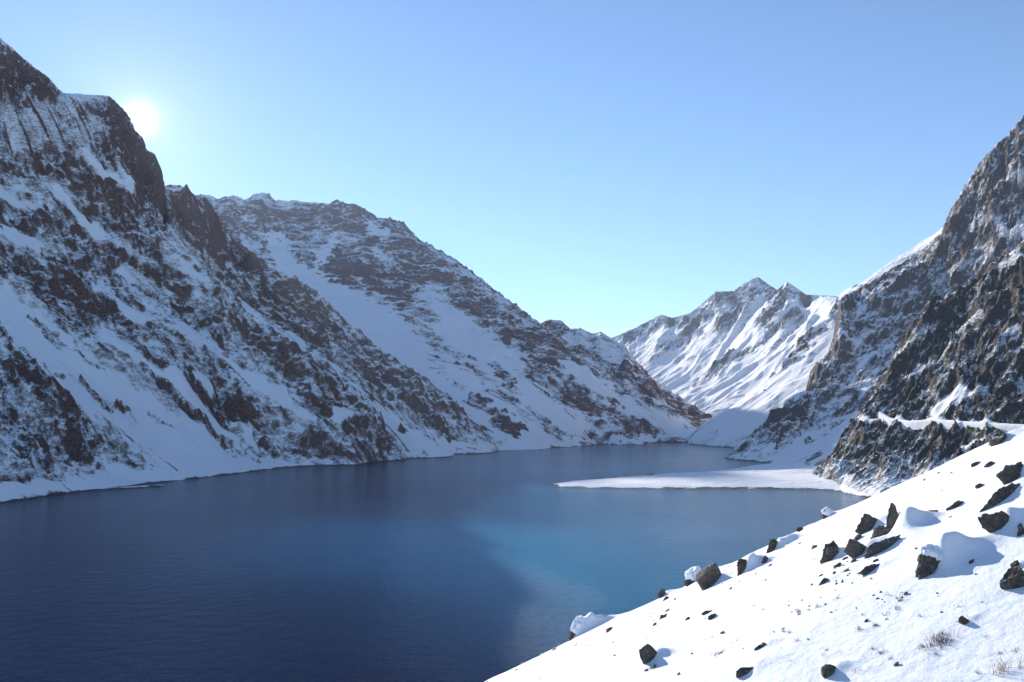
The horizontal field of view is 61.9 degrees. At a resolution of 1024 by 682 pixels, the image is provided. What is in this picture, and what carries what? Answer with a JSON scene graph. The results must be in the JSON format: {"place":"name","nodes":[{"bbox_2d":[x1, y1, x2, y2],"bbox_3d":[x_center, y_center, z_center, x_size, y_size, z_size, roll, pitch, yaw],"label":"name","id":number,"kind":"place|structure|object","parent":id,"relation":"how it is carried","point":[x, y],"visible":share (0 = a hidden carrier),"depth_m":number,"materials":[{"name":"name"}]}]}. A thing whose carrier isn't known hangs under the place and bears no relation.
{"place":"outdoors","nodes":[
{"label":"outdoors","id":0,"kind":"place"},
{"bbox_2d":[82,485,164,491],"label":"spit","id":1,"kind":"structure","parent":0,"point":[127,487],"depth_m":1285.73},
{"bbox_2d":[0,38,406,502],"bbox_3d":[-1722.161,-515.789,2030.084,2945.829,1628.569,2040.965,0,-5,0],"label":"mountain","id":2,"kind":"structure","parent":0,"point":[141,343],"depth_m":1919.70,"materials":[{"name":"white snow"}]},
{"bbox_2d":[165,184,498,458],"bbox_3d":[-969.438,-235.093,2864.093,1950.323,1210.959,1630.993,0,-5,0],"label":"mountain","id":3,"kind":"structure","parent":0,"point":[423,416],"depth_m":2559.98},
{"bbox_2d":[0,442,867,681],"bbox_3d":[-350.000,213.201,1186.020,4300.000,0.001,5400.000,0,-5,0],"label":"lake","id":4,"kind":"structure","parent":0,"point":[471,567],"depth_m":647.35,"materials":[{"name":"liquid"}]},
{"bbox_2d":[198,193,700,450],"bbox_3d":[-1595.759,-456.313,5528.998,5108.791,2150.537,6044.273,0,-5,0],"label":"mountain","id":5,"kind":"structure","parent":0,"point":[504,372],"depth_m":4017.41,"materials":[{"name":"white snow"}]},
{"bbox_2d":[0,0,1023,337],"label":"sky","id":6,"kind":"structure","parent":0,"point":[608,167],"materials":[{"name":"blue"}]},
{"bbox_2d":[542,319,715,424],"bbox_3d":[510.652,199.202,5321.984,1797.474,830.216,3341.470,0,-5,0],"label":"mountain","id":7,"kind":"structure","parent":0,"point":[606,349],"depth_m":5412.93,"materials":[{"name":"white snow"}]},
{"bbox_2d":[552,416,855,490],"bbox_3d":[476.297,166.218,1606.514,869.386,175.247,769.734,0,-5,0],"label":"peninsula","id":8,"kind":"object","parent":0,"point":[794,470],"visible":0.63,"depth_m":1386.44},
{"bbox_2d":[612,269,879,415],"bbox_3d":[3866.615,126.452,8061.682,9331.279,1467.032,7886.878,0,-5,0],"label":"mountain","id":9,"kind":"structure","parent":0,"point":[716,353],"depth_m":7251.36,"materials":[{"name":"white snow"}]},
{"bbox_2d":[485,426,1023,681],"bbox_3d":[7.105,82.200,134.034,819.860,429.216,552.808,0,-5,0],"label":"snow slope","id":10,"kind":"structure","parent":0,"point":[961,538],"depth_m":25.49,"materials":[{"name":"white snow"}]},
{"bbox_2d":[567,616,581,641],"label":"boulder","id":11,"kind":"object","parent":10,"relation":"on","point":[576,624],"visible":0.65,"depth_m":86.11,"materials":[{"name":"white stone"}]},
{"bbox_2d":[639,644,656,663],"bbox_3d":[4.304,9.964,26.853,0.615,0.878,0.226,0,-5,5],"label":"boulder","id":12,"kind":"object","parent":10,"relation":"on","point":[648,653],"visible":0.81,"depth_m":26.78,"materials":[{"name":"stone"}]},
{"bbox_2d":[657,588,665,597],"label":"boulder","id":13,"kind":"object","parent":10,"relation":"on","point":[661,593],"visible":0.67,"depth_m":83.81,"materials":[{"name":"stone"}]},
{"bbox_2d":[684,566,701,586],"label":"boulder","id":14,"kind":"object","parent":10,"relation":"on","point":[691,573],"visible":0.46,"depth_m":60.98,"materials":[{"name":"white stone"}]},
{"bbox_2d":[695,562,720,590],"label":"boulder","id":15,"kind":"object","parent":10,"relation":"on","point":[708,576],"visible":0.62,"depth_m":45.40,"materials":[{"name":"stone"}]},
{"bbox_2d":[708,613,716,619],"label":"stone","id":16,"kind":"object","parent":10,"relation":"on","point":[711,616],"visible":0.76,"depth_m":29.25,"materials":[{"name":"grey stone"}]},
{"bbox_2d":[737,559,746,575],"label":"boulder","id":17,"kind":"object","parent":10,"relation":"on","point":[741,565],"visible":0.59,"depth_m":43.42,"materials":[{"name":"grey stone"}]},
{"bbox_2d":[736,667,753,677],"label":"boulder","id":18,"kind":"object","parent":10,"relation":"on","point":[741,671],"visible":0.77,"depth_m":22.50,"materials":[{"name":"stone"}]},
{"bbox_2d":[754,642,766,650],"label":"stone","id":19,"kind":"object","parent":10,"relation":"on","point":[760,646],"visible":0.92,"depth_m":23.68,"materials":[{"name":"black stone"}]},
{"bbox_2d":[761,555,767,562],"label":"stone","id":20,"kind":"object","parent":10,"relation":"on","point":[765,559],"visible":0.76,"depth_m":43.09,"materials":[{"name":"grey stone"}]},
{"bbox_2d":[766,538,776,552],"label":"boulder","id":21,"kind":"object","parent":10,"relation":"on","point":[772,545],"visible":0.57,"depth_m":48.31,"materials":[{"name":"grey stone"}]},
{"bbox_2d":[818,578,828,585],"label":"boulder","id":22,"kind":"object","parent":10,"relation":"on","point":[824,580],"visible":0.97,"depth_m":27.04,"materials":[{"name":"stone"}]},
{"bbox_2d":[821,506,833,518],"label":"boulder","id":23,"kind":"object","parent":10,"relation":"on","point":[826,511],"visible":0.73,"depth_m":53.33,"materials":[{"name":"stone"}]},
{"bbox_2d":[821,664,835,678],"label":"boulder","id":24,"kind":"object","parent":10,"relation":"on","point":[827,670],"visible":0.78,"depth_m":20.49,"materials":[{"name":"stone"}]},
{"bbox_2d":[820,540,838,563],"bbox_3d":[11.498,7.756,30.750,0.752,1.135,0.464,0,-5,0],"label":"boulder","id":25,"kind":"object","parent":10,"relation":"on","point":[830,552],"visible":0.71,"depth_m":30.66,"materials":[{"name":"stone"}]},
{"bbox_2d":[844,539,865,558],"bbox_3d":[11.791,7.184,29.120,0.944,0.939,0.579,4,-6,-38],"label":"boulder","id":26,"kind":"object","parent":10,"relation":"on","point":[854,548],"visible":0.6,"depth_m":28.88,"materials":[{"name":"grey stone"}]},
{"bbox_2d":[854,534,861,539],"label":"stone","id":27,"kind":"object","parent":10,"relation":"on","point":[858,536],"visible":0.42,"depth_m":32.84,"materials":[{"name":"grey stone"}]},
{"bbox_2d":[855,513,877,534],"bbox_3d":[14.459,7.553,34.776,0.868,1.069,0.663,-3,-6,29],"label":"boulder","id":28,"kind":"object","parent":10,"relation":"on","point":[867,522],"visible":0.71,"depth_m":34.62,"materials":[{"name":"stone"}]},
{"bbox_2d":[857,563,879,574],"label":"boulder","id":29,"kind":"object","parent":10,"relation":"on","point":[868,569],"visible":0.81,"depth_m":25.97,"materials":[{"name":"stone"}]},
{"bbox_2d":[870,525,891,538],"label":"boulder","id":30,"kind":"object","parent":10,"relation":"on","point":[879,530],"visible":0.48,"depth_m":30.02,"materials":[{"name":"grey stone"}]},
{"bbox_2d":[864,534,900,558],"bbox_3d":[12.165,6.743,27.943,1.245,0.822,0.366,0,-5,0],"label":"boulder","id":31,"kind":"object","parent":10,"relation":"on","point":[874,548],"visible":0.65,"depth_m":27.86,"materials":[{"name":"grey stone"}]},
{"bbox_2d":[886,502,898,527],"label":"boulder","id":32,"kind":"object","parent":10,"relation":"on","point":[892,516],"visible":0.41,"depth_m":30.16,"materials":[{"name":"grey stone"}]},
{"bbox_2d":[915,543,942,579],"bbox_3d":[11.704,6.346,23.824,0.933,1.301,0.592,0,-5,0],"label":"boulder","id":33,"kind":"object","parent":10,"relation":"on","point":[929,557],"visible":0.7,"depth_m":23.67,"materials":[{"name":"stone"}]},
{"bbox_2d":[918,628,958,649],"bbox_3d":[9.974,7.013,19.989,0.924,0.570,0.828,0,-5,0],"label":"grass tuft","id":34,"kind":"object","parent":10,"relation":"on","point":[942,639],"visible":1,"depth_m":19.99,"materials":[{"name":"grey plant"}]},
{"bbox_2d":[946,500,963,510],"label":"boulder","id":35,"kind":"object","parent":10,"relation":"on","point":[955,504],"visible":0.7,"depth_m":29.12,"materials":[{"name":"grey stone"}]},
{"bbox_2d":[958,615,969,624],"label":"boulder","id":36,"kind":"object","parent":10,"relation":"on","point":[962,620],"visible":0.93,"depth_m":20.30,"materials":[{"name":"stone"}]},
{"bbox_2d":[975,483,983,488],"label":"stone","id":37,"kind":"object","parent":10,"relation":"on","point":[979,485],"visible":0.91,"depth_m":31.58,"materials":[{"name":"grey stone"}]},
{"bbox_2d":[984,461,995,467],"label":"stone","id":38,"kind":"object","parent":10,"relation":"on","point":[989,464],"visible":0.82,"depth_m":39.39,"materials":[{"name":"grey stone"}]},
{"bbox_2d":[978,510,1008,532],"bbox_3d":[13.778,5.303,24.280,0.933,1.000,0.523,0,-5,0],"label":"boulder","id":39,"kind":"object","parent":10,"relation":"on","point":[994,522],"visible":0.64,"depth_m":24.15,"materials":[{"name":"stone"}]},
{"bbox_2d":[986,429,1006,446],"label":"boulder","id":40,"kind":"object","parent":10,"relation":"on","point":[996,437],"visible":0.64,"depth_m":47.82,"materials":[{"name":"stone"}]},
{"bbox_2d":[979,483,1019,512],"bbox_3d":[15.322,4.975,26.790,1.426,1.028,0.362,0,-5,0],"label":"boulder","id":41,"kind":"object","parent":10,"relation":"on","point":[1000,495],"visible":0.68,"depth_m":26.69,"materials":[{"name":"stone"}]},
{"bbox_2d":[985,647,1023,675],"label":"grass tuft","id":42,"kind":"object","parent":10,"relation":"on","point":[1001,669],"visible":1,"depth_m":17.98,"materials":[{"name":"plant"}]},
{"bbox_2d":[996,461,1023,484],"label":"boulder","id":43,"kind":"object","parent":10,"relation":"on","point":[1010,473],"visible":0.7,"depth_m":28.97,"materials":[{"name":"stone"}]},
{"bbox_2d":[999,566,1023,589],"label":"boulder","id":44,"kind":"object","parent":10,"relation":"on","point":[1013,578],"visible":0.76,"depth_m":20.83,"materials":[{"name":"stone"}]},
{"bbox_2d":[1010,560,1019,567],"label":"stone","id":45,"kind":"object","parent":10,"relation":"on","point":[1015,563],"visible":0.52,"depth_m":21.77,"materials":[{"name":"grey stone"}]},
{"bbox_2d":[1017,523,1023,536],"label":"boulder","id":46,"kind":"object","parent":10,"relation":"on","point":[1020,532],"visible":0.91,"depth_m":23.32,"materials":[{"name":"stone"}]},
{"bbox_2d":[688,228,942,447],"bbox_3d":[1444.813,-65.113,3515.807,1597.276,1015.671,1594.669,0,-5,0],"label":"mountain","id":47,"kind":"structure","parent":0,"point":[748,413],"depth_m":3265.81,"materials":[{"name":"white snow"}]},
{"bbox_2d":[725,116,1023,461],"bbox_3d":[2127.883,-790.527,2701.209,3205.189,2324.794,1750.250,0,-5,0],"label":"mountain","id":48,"kind":"structure","parent":0,"point":[982,229],"depth_m":2547.74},
{"bbox_2d":[811,240,1023,497],"bbox_3d":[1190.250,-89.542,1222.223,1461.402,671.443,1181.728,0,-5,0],"label":"rock crag","id":49,"kind":"structure","parent":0,"point":[958,355],"depth_m":1301.62,"materials":[{"name":"grey stone"}]},
{"bbox_2d":[879,411,1023,432],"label":"path","id":50,"kind":"structure","parent":0,"point":[947,425],"depth_m":1210.97,"materials":[{"name":"white snow"}]}
]}

